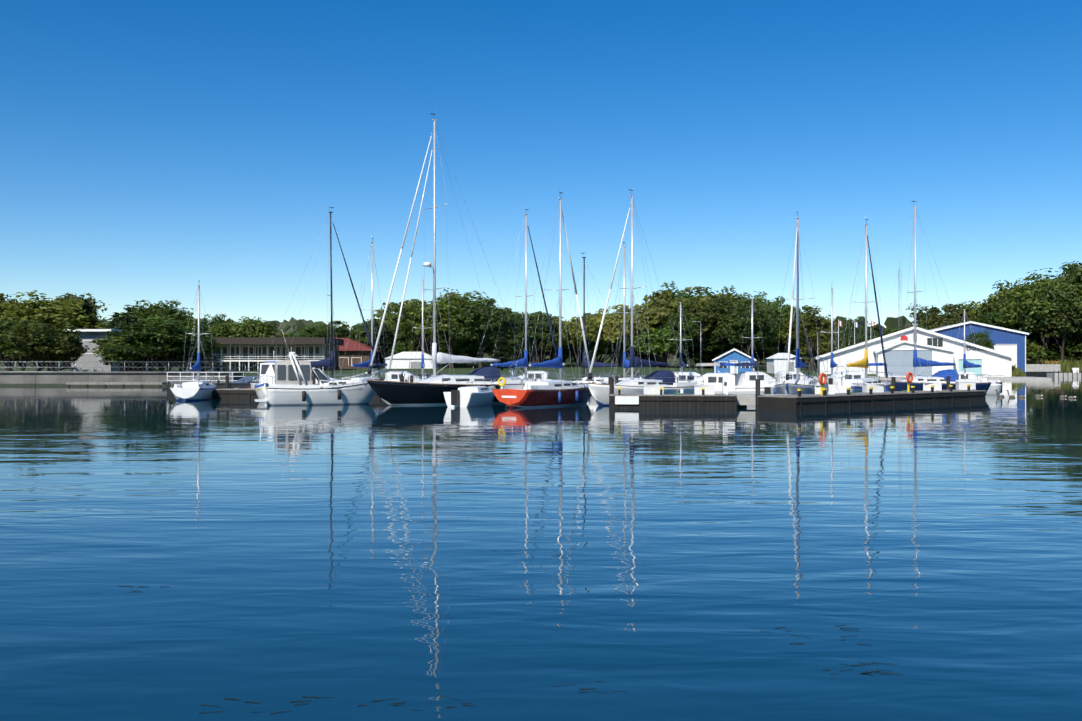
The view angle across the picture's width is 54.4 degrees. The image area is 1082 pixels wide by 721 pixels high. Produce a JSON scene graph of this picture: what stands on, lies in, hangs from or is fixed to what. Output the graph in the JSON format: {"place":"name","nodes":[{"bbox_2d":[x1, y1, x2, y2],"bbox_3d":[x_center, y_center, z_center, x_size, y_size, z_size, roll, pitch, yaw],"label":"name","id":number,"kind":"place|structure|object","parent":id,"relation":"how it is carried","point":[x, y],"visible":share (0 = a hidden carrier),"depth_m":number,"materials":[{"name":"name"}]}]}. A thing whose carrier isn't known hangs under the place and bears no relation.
{"place":"outdoors","nodes":[
{"label":"outdoors","id":0,"kind":"place"},
{"bbox_2d":[0,362,876,385],"bbox_3d":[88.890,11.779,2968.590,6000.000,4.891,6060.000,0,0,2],"label":"terrain","id":1,"kind":"structure","parent":0,"point":[460,368],"depth_m":174.63,"materials":[{"name":"green plant"}]},
{"bbox_2d":[0,317,46,370],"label":"broad tree","id":2,"kind":"object","parent":1,"relation":"on","point":[3,325],"visible":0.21,"depth_m":125.73,"materials":[{"name":"green plant"}]},
{"bbox_2d":[0,301,51,370],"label":"broad tree","id":3,"kind":"object","parent":1,"relation":"on","point":[10,310],"visible":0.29,"depth_m":144.86,"materials":[{"name":"green plant"}]},
{"bbox_2d":[0,319,84,370],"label":"broad tree","id":4,"kind":"object","parent":1,"relation":"on","point":[46,343],"visible":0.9,"depth_m":124.01,"materials":[{"name":"green plant"}]},
{"bbox_2d":[31,335,89,370],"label":"broad tree","id":5,"kind":"object","parent":1,"relation":"on","point":[75,354],"visible":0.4,"depth_m":127.03,"materials":[{"name":"green plant"}]},
{"bbox_2d":[4,290,121,370],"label":"broad tree","id":6,"kind":"object","parent":1,"relation":"on","point":[70,311],"visible":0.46,"depth_m":149.01,"materials":[{"name":"green plant"}]},
{"bbox_2d":[41,293,109,362],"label":"broad tree","id":7,"kind":"object","parent":1,"relation":"on","point":[73,297],"visible":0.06,"depth_m":288.98,"materials":[{"name":"green plant"}]},
{"bbox_2d":[65,329,147,370],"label":"grey building","id":8,"kind":"structure","parent":1,"relation":"on","point":[88,360],"depth_m":134.74,"materials":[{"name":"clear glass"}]},
{"bbox_2d":[0,372,244,386],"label":"quay wall","id":9,"kind":"structure","parent":1,"relation":"on","point":[106,379],"depth_m":117.93,"materials":[{"name":"concrete"}]},
{"bbox_2d":[0,362,232,371],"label":"quay fence","id":10,"kind":"object","parent":9,"relation":"on","point":[117,370],"visible":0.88,"depth_m":118.31,"materials":[{"name":"metal"}]},
{"bbox_2d":[99,351,147,370],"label":"bush","id":11,"kind":"object","parent":1,"relation":"on","point":[140,363],"visible":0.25,"depth_m":125.66,"materials":[{"name":"green plant"}]},
{"bbox_2d":[92,329,167,370],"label":"broad tree","id":12,"kind":"object","parent":1,"relation":"on","point":[118,341],"visible":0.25,"depth_m":124.14,"materials":[{"name":"green plant"}]},
{"bbox_2d":[103,321,192,370],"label":"broad tree","id":13,"kind":"object","parent":1,"relation":"on","point":[132,332],"visible":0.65,"depth_m":122.50,"materials":[{"name":"green plant"}]},
{"bbox_2d":[89,325,224,370],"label":"broad tree","id":14,"kind":"object","parent":1,"relation":"on","point":[161,366],"visible":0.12,"depth_m":125.80,"materials":[{"name":"green plant"}]},
{"bbox_2d":[129,299,193,370],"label":"broad tree","id":15,"kind":"object","parent":1,"relation":"on","point":[167,311],"visible":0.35,"depth_m":164.77,"materials":[{"name":"green plant"}]},
{"bbox_2d":[128,316,211,370],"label":"broad tree","id":16,"kind":"object","parent":1,"relation":"on","point":[186,347],"visible":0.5,"depth_m":124.84,"materials":[{"name":"green plant"}]},
{"bbox_2d":[169,329,220,370],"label":"broad tree","id":17,"kind":"object","parent":1,"relation":"on","point":[214,343],"visible":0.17,"depth_m":130.02,"materials":[{"name":"green plant"}]},
{"bbox_2d":[182,319,223,370],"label":"conifer tree","id":18,"kind":"object","parent":1,"relation":"on","point":[209,362],"visible":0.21,"depth_m":151.26,"materials":[{"name":"green plant"}]},
{"bbox_2d":[207,316,281,336],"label":"broad tree","id":19,"kind":"object","parent":1,"relation":"on","point":[234,329],"visible":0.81,"depth_m":198.10,"materials":[{"name":"green plant"}]},
{"bbox_2d":[193,337,343,370],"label":"motel building","id":20,"kind":"structure","parent":1,"relation":"on","point":[236,352],"depth_m":174.96,"materials":[{"name":"brown glass"}]},
{"bbox_2d":[301,321,368,340],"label":"broad tree","id":21,"kind":"object","parent":1,"relation":"on","point":[342,333],"visible":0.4,"depth_m":214.59,"materials":[{"name":"green plant"}]},
{"bbox_2d":[336,338,380,368],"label":"building","id":22,"kind":"structure","parent":1,"relation":"on","point":[354,349],"depth_m":193.10,"materials":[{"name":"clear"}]},
{"bbox_2d":[377,324,397,362],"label":"conifer tree","id":23,"kind":"object","parent":1,"relation":"on","point":[386,347],"visible":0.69,"depth_m":200.32,"materials":[{"name":"green plant"}]},
{"bbox_2d":[373,299,420,320],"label":"willow tree","id":24,"kind":"object","parent":1,"relation":"on","point":[393,307],"visible":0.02,"depth_m":285.72,"materials":[{"name":"green plant"}]},
{"bbox_2d":[385,352,438,368],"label":"tent","id":25,"kind":"object","parent":1,"relation":"on","point":[402,360],"visible":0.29,"depth_m":188.79,"materials":[{"name":"fabric"}]},
{"bbox_2d":[386,304,446,352],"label":"broad tree","id":26,"kind":"object","parent":1,"relation":"on","point":[406,323],"visible":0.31,"depth_m":194.05,"materials":[{"name":"green plant"}]},
{"bbox_2d":[410,333,483,365],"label":"broad tree","id":27,"kind":"object","parent":1,"relation":"on","point":[415,346],"visible":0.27,"depth_m":212.13,"materials":[{"name":"green plant"}]},
{"bbox_2d":[407,290,491,367],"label":"broad tree","id":28,"kind":"object","parent":1,"relation":"on","point":[443,307],"visible":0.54,"depth_m":188.06,"materials":[{"name":"green plant"}]},
{"bbox_2d":[441,332,508,366],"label":"broad tree","id":29,"kind":"object","parent":1,"relation":"on","point":[470,346],"visible":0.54,"depth_m":202.93,"materials":[{"name":"green plant"}]},
{"bbox_2d":[443,292,522,367],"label":"broad tree","id":30,"kind":"object","parent":1,"relation":"on","point":[467,316],"visible":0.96,"depth_m":182.85,"materials":[{"name":"green plant"}]},
{"bbox_2d":[486,327,514,369],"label":"conifer tree","id":31,"kind":"object","parent":1,"relation":"on","point":[500,354],"visible":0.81,"depth_m":169.81,"materials":[{"name":"green plant"}]},
{"bbox_2d":[503,330,533,358],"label":"broad tree","id":32,"kind":"object","parent":1,"relation":"on","point":[514,341],"visible":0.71,"depth_m":199.25,"materials":[{"name":"green plant"}]},
{"bbox_2d":[506,312,566,362],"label":"broad tree","id":33,"kind":"object","parent":1,"relation":"on","point":[538,336],"visible":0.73,"depth_m":198.77,"materials":[{"name":"green plant"}]},
{"bbox_2d":[509,325,564,362],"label":"broad tree","id":34,"kind":"object","parent":1,"relation":"on","point":[541,348],"visible":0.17,"depth_m":215.78,"materials":[{"name":"green plant"}]},
{"bbox_2d":[0,311,1081,364],"bbox_3d":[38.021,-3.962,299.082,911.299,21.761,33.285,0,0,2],"label":"woodland tree","id":35,"kind":"object","parent":1,"relation":"on","point":[292,325],"depth_m":294.97,"materials":[{"name":"plant"}]},
{"bbox_2d":[545,314,611,366],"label":"broad tree","id":36,"kind":"object","parent":1,"relation":"on","point":[573,330],"visible":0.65,"depth_m":201.26,"materials":[{"name":"green plant"}]},
{"bbox_2d":[551,329,629,362],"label":"broad tree","id":37,"kind":"object","parent":1,"relation":"on","point":[603,348],"visible":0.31,"depth_m":208.09,"materials":[{"name":"green plant"}]},
{"bbox_2d":[587,304,662,366],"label":"willow tree","id":38,"kind":"object","parent":1,"relation":"on","point":[608,320],"visible":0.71,"depth_m":205.32,"materials":[{"name":"green plant"}]},
{"bbox_2d":[619,324,709,366],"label":"broad tree","id":39,"kind":"object","parent":1,"relation":"on","point":[653,336],"visible":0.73,"depth_m":203.67,"materials":[{"name":"green plant"}]},
{"bbox_2d":[615,290,716,366],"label":"broad tree","id":40,"kind":"object","parent":1,"relation":"on","point":[661,312],"visible":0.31,"depth_m":208.66,"materials":[{"name":"green plant"}]},
{"bbox_2d":[666,304,701,349],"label":"broad tree","id":41,"kind":"object","parent":1,"relation":"on","point":[689,331],"visible":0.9,"depth_m":200.89,"materials":[{"name":"green plant"}]},
{"bbox_2d":[667,294,726,367],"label":"broad tree","id":42,"kind":"object","parent":1,"relation":"on","point":[709,316],"visible":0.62,"depth_m":205.43,"materials":[{"name":"green plant"}]},
{"bbox_2d":[677,339,726,367],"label":"broad tree","id":43,"kind":"object","parent":1,"relation":"on","point":[695,347],"visible":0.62,"depth_m":208.55,"materials":[{"name":"green plant"}]},
{"bbox_2d":[682,286,741,367],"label":"tree","id":44,"kind":"object","parent":1,"relation":"on","point":[705,299],"visible":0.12,"depth_m":221.45,"materials":[{"name":"green plant"}]},
{"bbox_2d":[701,295,745,353],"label":"broad tree","id":45,"kind":"object","parent":1,"relation":"on","point":[725,305],"visible":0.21,"depth_m":207.46,"materials":[{"name":"green plant"}]},
{"bbox_2d":[691,337,767,360],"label":"broad tree","id":46,"kind":"object","parent":1,"relation":"on","point":[729,347],"visible":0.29,"depth_m":211.99,"materials":[{"name":"green plant"}]},
{"bbox_2d":[712,348,756,373],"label":"blue shed","id":47,"kind":"structure","parent":1,"relation":"on","point":[734,355],"depth_m":157.17,"materials":[{"name":"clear wood"}]},
{"bbox_2d":[714,300,780,355],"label":"broad tree","id":48,"kind":"object","parent":1,"relation":"on","point":[766,323],"visible":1,"depth_m":199.48,"materials":[{"name":"green plant"}]},
{"bbox_2d":[725,298,783,369],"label":"broad tree","id":49,"kind":"object","parent":1,"relation":"on","point":[747,304],"visible":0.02,"depth_m":217.40,"materials":[{"name":"green plant"}]},
{"bbox_2d":[753,291,804,355],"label":"broad tree","id":50,"kind":"object","parent":1,"relation":"on","point":[784,312],"visible":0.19,"depth_m":243.03,"materials":[{"name":"green plant"}]},
{"bbox_2d":[766,353,801,373],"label":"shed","id":51,"kind":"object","parent":1,"relation":"on","point":[772,365],"visible":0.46,"depth_m":166.90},
{"bbox_2d":[777,305,841,370],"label":"broad tree","id":52,"kind":"object","parent":1,"relation":"on","point":[820,324],"visible":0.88,"depth_m":212.10,"materials":[{"name":"green plant"}]},
{"bbox_2d":[792,338,852,360],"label":"broad tree","id":53,"kind":"object","parent":1,"relation":"on","point":[823,346],"visible":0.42,"depth_m":236.78,"materials":[{"name":"green plant"}]},
{"bbox_2d":[840,327,885,346],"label":"broad tree","id":54,"kind":"object","parent":1,"relation":"on","point":[850,339],"visible":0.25,"depth_m":238.23,"materials":[{"name":"green plant"}]},
{"bbox_2d":[814,327,1016,376],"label":"white boathouse","id":55,"kind":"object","parent":1,"relation":"on","point":[998,362],"visible":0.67,"depth_m":174.25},
{"bbox_2d":[873,340,956,376],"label":"boathouse","id":56,"kind":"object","parent":55,"relation":"attached to","point":[894,354],"visible":0.69,"depth_m":170.65,"materials":[{"name":"metal"}]},
{"bbox_2d":[813,329,1051,380],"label":"boathouse apron","id":57,"kind":"object","parent":1,"relation":"on","point":[902,337],"visible":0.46,"depth_m":160.55,"materials":[{"name":"concrete"}]},
{"bbox_2d":[905,303,975,326],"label":"broad tree","id":58,"kind":"object","parent":1,"relation":"on","point":[932,309],"visible":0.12,"depth_m":247.11,"materials":[{"name":"green plant"}]},
{"bbox_2d":[921,307,977,328],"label":"broad tree","id":59,"kind":"object","parent":1,"relation":"on","point":[949,320],"visible":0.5,"depth_m":237.94,"materials":[{"name":"green plant"}]},
{"bbox_2d":[929,321,1028,372],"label":"blue building","id":60,"kind":"structure","parent":1,"relation":"on","point":[1009,341],"depth_m":208.42,"materials":[{"name":"metal"}]},
{"bbox_2d":[963,328,995,349],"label":"broad tree","id":61,"kind":"object","parent":1,"relation":"on","point":[987,343],"visible":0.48,"depth_m":192.81,"materials":[{"name":"green plant"}]},
{"bbox_2d":[959,285,1017,315],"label":"broad tree","id":62,"kind":"object","parent":1,"relation":"on","point":[974,304],"visible":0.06,"depth_m":276.29,"materials":[{"name":"green plant"}]},
{"bbox_2d":[968,288,1020,323],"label":"broad tree","id":63,"kind":"object","parent":1,"relation":"on","point":[985,308],"visible":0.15,"depth_m":258.65,"materials":[{"name":"green plant"}]},
{"bbox_2d":[976,309,1021,330],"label":"broad tree","id":64,"kind":"object","parent":1,"relation":"on","point":[991,318],"visible":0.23,"depth_m":248.32,"materials":[{"name":"green plant"}]},
{"bbox_2d":[996,277,1080,359],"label":"broad tree","id":65,"kind":"object","parent":1,"relation":"on","point":[1014,315],"visible":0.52,"depth_m":240.79,"materials":[{"name":"green plant"}]},
{"bbox_2d":[1012,359,1081,376],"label":"shore reeds","id":66,"kind":"object","parent":1,"relation":"on","point":[1065,367],"depth_m":231.54,"materials":[{"name":"plant"}]},
{"bbox_2d":[1015,283,1081,360],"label":"broad tree","id":67,"kind":"object","parent":1,"relation":"on","point":[1060,298],"visible":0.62,"depth_m":235.31,"materials":[{"name":"green plant"}]},
{"bbox_2d":[1021,301,1081,361],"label":"broad tree","id":68,"kind":"object","parent":1,"relation":"on","point":[1064,332],"visible":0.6,"depth_m":234.17,"materials":[{"name":"green plant"}]},
{"bbox_2d":[1026,361,1081,376],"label":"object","id":69,"kind":"object","parent":1,"relation":"on","point":[1045,369],"visible":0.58,"depth_m":225.25,"materials":[{"name":"white"}]},
{"bbox_2d":[1028,280,1081,362],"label":"broad tree","id":70,"kind":"object","parent":1,"relation":"on","point":[1076,335],"visible":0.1,"depth_m":235.68,"materials":[{"name":"green plant"}]},
{"bbox_2d":[1047,336,1081,360],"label":"broad tree","id":71,"kind":"object","parent":1,"relation":"on","point":[1072,343],"visible":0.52,"depth_m":237.71,"materials":[{"name":"green plant"}]},
{"bbox_2d":[1065,261,1081,292],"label":"broad tree","id":72,"kind":"object","parent":1,"relation":"on","point":[1075,275],"visible":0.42,"depth_m":239.10,"materials":[{"name":"green plant"}]},
{"bbox_2d":[0,376,1081,720],"bbox_3d":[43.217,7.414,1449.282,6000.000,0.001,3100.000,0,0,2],"label":"water surface","id":73,"kind":"object","parent":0,"point":[344,562],"visible":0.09,"depth_m":13.09,"materials":[{"name":"blue liquid"}]},
{"bbox_2d":[170,280,215,400],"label":"sailboat","id":74,"kind":"object","parent":73,"relation":"on","point":[198,390],"visible":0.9,"depth_m":71.69,"materials":[{"name":"blue"}]},
{"bbox_2d":[167,372,259,392],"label":"railing","id":75,"kind":"object","parent":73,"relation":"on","point":[180,380],"visible":0.25,"depth_m":88.87,"materials":[{"name":"metal"}]},
{"bbox_2d":[211,364,258,388],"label":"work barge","id":76,"kind":"object","parent":73,"relation":"on","point":[242,383],"visible":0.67,"depth_m":76.68,"materials":[{"name":"metal"}]},
{"bbox_2d":[255,351,277,398],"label":"patrol boat","id":77,"kind":"object","parent":73,"relation":"on","point":[266,373],"visible":0.54,"depth_m":69.53,"materials":[{"name":"white"}]},
{"bbox_2d":[212,374,408,399],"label":"dock","id":78,"kind":"object","parent":73,"relation":"on","point":[226,392],"visible":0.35,"depth_m":72.97,"materials":[{"name":"grey wood"}]},
{"bbox_2d":[251,207,382,388],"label":"sailboat","id":79,"kind":"object","parent":73,"relation":"on","point":[328,362],"visible":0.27,"depth_m":77.35,"materials":[{"name":"blue"}]},
{"bbox_2d":[254,329,382,405],"bbox_3d":[-13.376,0.610,63.686,7.618,5.004,2.927,0,0,-16],"label":"white cruiser","id":80,"kind":"object","parent":73,"relation":"on","point":[293,385],"visible":0.94,"depth_m":62.48,"materials":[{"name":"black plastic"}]},
{"bbox_2d":[327,233,391,380],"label":"sloop","id":81,"kind":"object","parent":73,"relation":"on","point":[364,364],"visible":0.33,"depth_m":84.33,"materials":[{"name":"white"}]},
{"bbox_2d":[368,363,438,381],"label":"motorboat","id":82,"kind":"object","parent":73,"relation":"on","point":[391,375],"visible":0.19,"depth_m":83.49,"materials":[{"name":"grey plastic"}]},
{"bbox_2d":[410,279,432,379],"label":"sloop","id":83,"kind":"object","parent":73,"relation":"on","point":[422,363],"visible":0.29,"depth_m":95.26,"materials":[{"name":"white"}]},
{"bbox_2d":[361,113,542,404],"bbox_3d":[-5.456,-6.121,64.985,12.503,18.575,4.186,0,0,-37],"label":"sailboat","id":84,"kind":"object","parent":73,"relation":"on","point":[428,391],"visible":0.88,"depth_m":63.52,"materials":[{"name":"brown wood"}]},
{"bbox_2d":[443,378,494,406],"bbox_3d":[-3.923,2.049,61.884,1.900,2.015,5.420,0,0,22],"label":"runabout","id":85,"kind":"object","parent":73,"relation":"on","point":[471,396],"visible":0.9,"depth_m":60.22,"materials":[{"name":"grey plastic"}]},
{"bbox_2d":[472,209,562,380],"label":"sloop","id":86,"kind":"object","parent":73,"relation":"on","point":[520,363],"visible":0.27,"depth_m":76.96,"materials":[{"name":"white"}]},
{"bbox_2d":[492,186,595,407],"bbox_3d":[0.828,-3.659,62.714,3.389,13.636,9.922,0,0,32],"label":"sailboat","id":87,"kind":"object","parent":73,"relation":"on","point":[550,393],"visible":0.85,"depth_m":61.25,"materials":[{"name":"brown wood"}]},
{"bbox_2d":[546,253,639,394],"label":"sloop","id":88,"kind":"object","parent":73,"relation":"on","point":[585,365],"visible":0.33,"depth_m":83.73,"materials":[{"name":"white"}]},
{"bbox_2d":[127,507,1077,713],"bbox_3d":[3.301,2.481,12.080,15.424,0.001,6.491,0,0,-25],"label":"floating weed","id":89,"kind":"object","parent":73,"relation":"on","point":[553,685],"visible":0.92,"depth_m":7.91,"materials":[{"name":"plant"}]},
{"bbox_2d":[600,242,658,383],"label":"sloop","id":90,"kind":"object","parent":73,"relation":"on","point":[625,362],"visible":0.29,"depth_m":79.74,"materials":[{"name":"grey plastic"}]},
{"bbox_2d":[582,189,701,405],"bbox_3d":[6.040,-3.775,64.309,9.903,13.878,3.489,0,0,-43],"label":"white sloop","id":91,"kind":"object","parent":73,"relation":"on","point":[600,392],"visible":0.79,"depth_m":63.74,"materials":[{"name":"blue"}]},
{"bbox_2d":[609,376,737,408],"bbox_3d":[7.308,2.258,58.837,6.982,2.775,2.430,0,0,2],"label":"dock","id":92,"kind":"object","parent":73,"relation":"on","point":[723,400],"visible":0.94,"depth_m":57.72,"materials":[{"name":"black wood"}]},
{"bbox_2d":[640,363,719,382],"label":"motorboat","id":93,"kind":"object","parent":73,"relation":"on","point":[691,375],"visible":0.1,"depth_m":74.94,"materials":[{"name":"grey plastic"}]},
{"bbox_2d":[676,363,770,393],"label":"motorboat","id":94,"kind":"object","parent":73,"relation":"on","point":[715,379],"visible":0.42,"depth_m":66.71,"materials":[{"name":"grey plastic"}]},
{"bbox_2d":[719,363,794,393],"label":"motorboat","id":95,"kind":"object","parent":73,"relation":"on","point":[745,380],"visible":0.29,"depth_m":76.68,"materials":[{"name":"grey plastic"}]},
{"bbox_2d":[773,212,827,394],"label":"sailboat","id":96,"kind":"object","parent":73,"relation":"on","point":[788,386],"visible":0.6,"depth_m":67.30,"materials":[{"name":"plastic"}]},
{"bbox_2d":[817,287,845,381],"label":"sloop","id":97,"kind":"object","parent":73,"relation":"on","point":[833,364],"visible":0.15,"depth_m":89.21,"materials":[{"name":"white"}]},
{"bbox_2d":[803,363,887,383],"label":"motorboat","id":98,"kind":"object","parent":73,"relation":"on","point":[852,374],"visible":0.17,"depth_m":78.53,"materials":[{"name":"grey plastic"}]},
{"bbox_2d":[833,214,890,392],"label":"sailboat","id":99,"kind":"object","parent":73,"relation":"on","point":[854,385],"visible":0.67,"depth_m":71.06,"materials":[{"name":"blue"}]},
{"bbox_2d":[755,372,986,410],"bbox_3d":[20.478,2.178,63.252,21.084,2.965,2.780,0,0,-41],"label":"dock","id":100,"kind":"object","parent":73,"relation":"on","point":[848,399],"visible":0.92,"depth_m":59.92,"materials":[{"name":"black wood"}]},
{"bbox_2d":[734,394,787,407],"bbox_3d":[12.277,2.784,58.941,3.406,1.725,2.700,0,0,2],"label":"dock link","id":101,"kind":"object","parent":100,"relation":"attached to","point":[744,400],"visible":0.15,"depth_m":58.33,"materials":[{"name":"concrete"}]},
{"bbox_2d":[643,382,975,394],"bbox_3d":[18.059,1.646,62.590,25.524,0.545,4.977,0,0,-26],"label":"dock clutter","id":102,"kind":"object","parent":100,"relation":"on","point":[709,389],"visible":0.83,"depth_m":59.33,"materials":[{"name":"white"}]},
{"bbox_2d":[870,201,991,391],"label":"sailboat","id":103,"kind":"object","parent":73,"relation":"on","point":[917,381],"visible":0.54,"depth_m":77.10,"materials":[{"name":"plastic"}]},
{"bbox_2d":[917,371,1001,394],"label":"motorboat","id":104,"kind":"object","parent":73,"relation":"on","point":[994,387],"visible":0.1,"depth_m":84.03,"materials":[{"name":"grey plastic"}]},
{"bbox_2d":[949,305,1005,387],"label":"sloop","id":105,"kind":"object","parent":73,"relation":"on","point":[969,364],"visible":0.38,"depth_m":90.03,"materials":[{"name":"white"}]},
{"bbox_2d":[0,0,1081,329],"label":"sky","id":106,"kind":"structure","parent":0,"point":[150,150],"materials":[{"name":"blue"}]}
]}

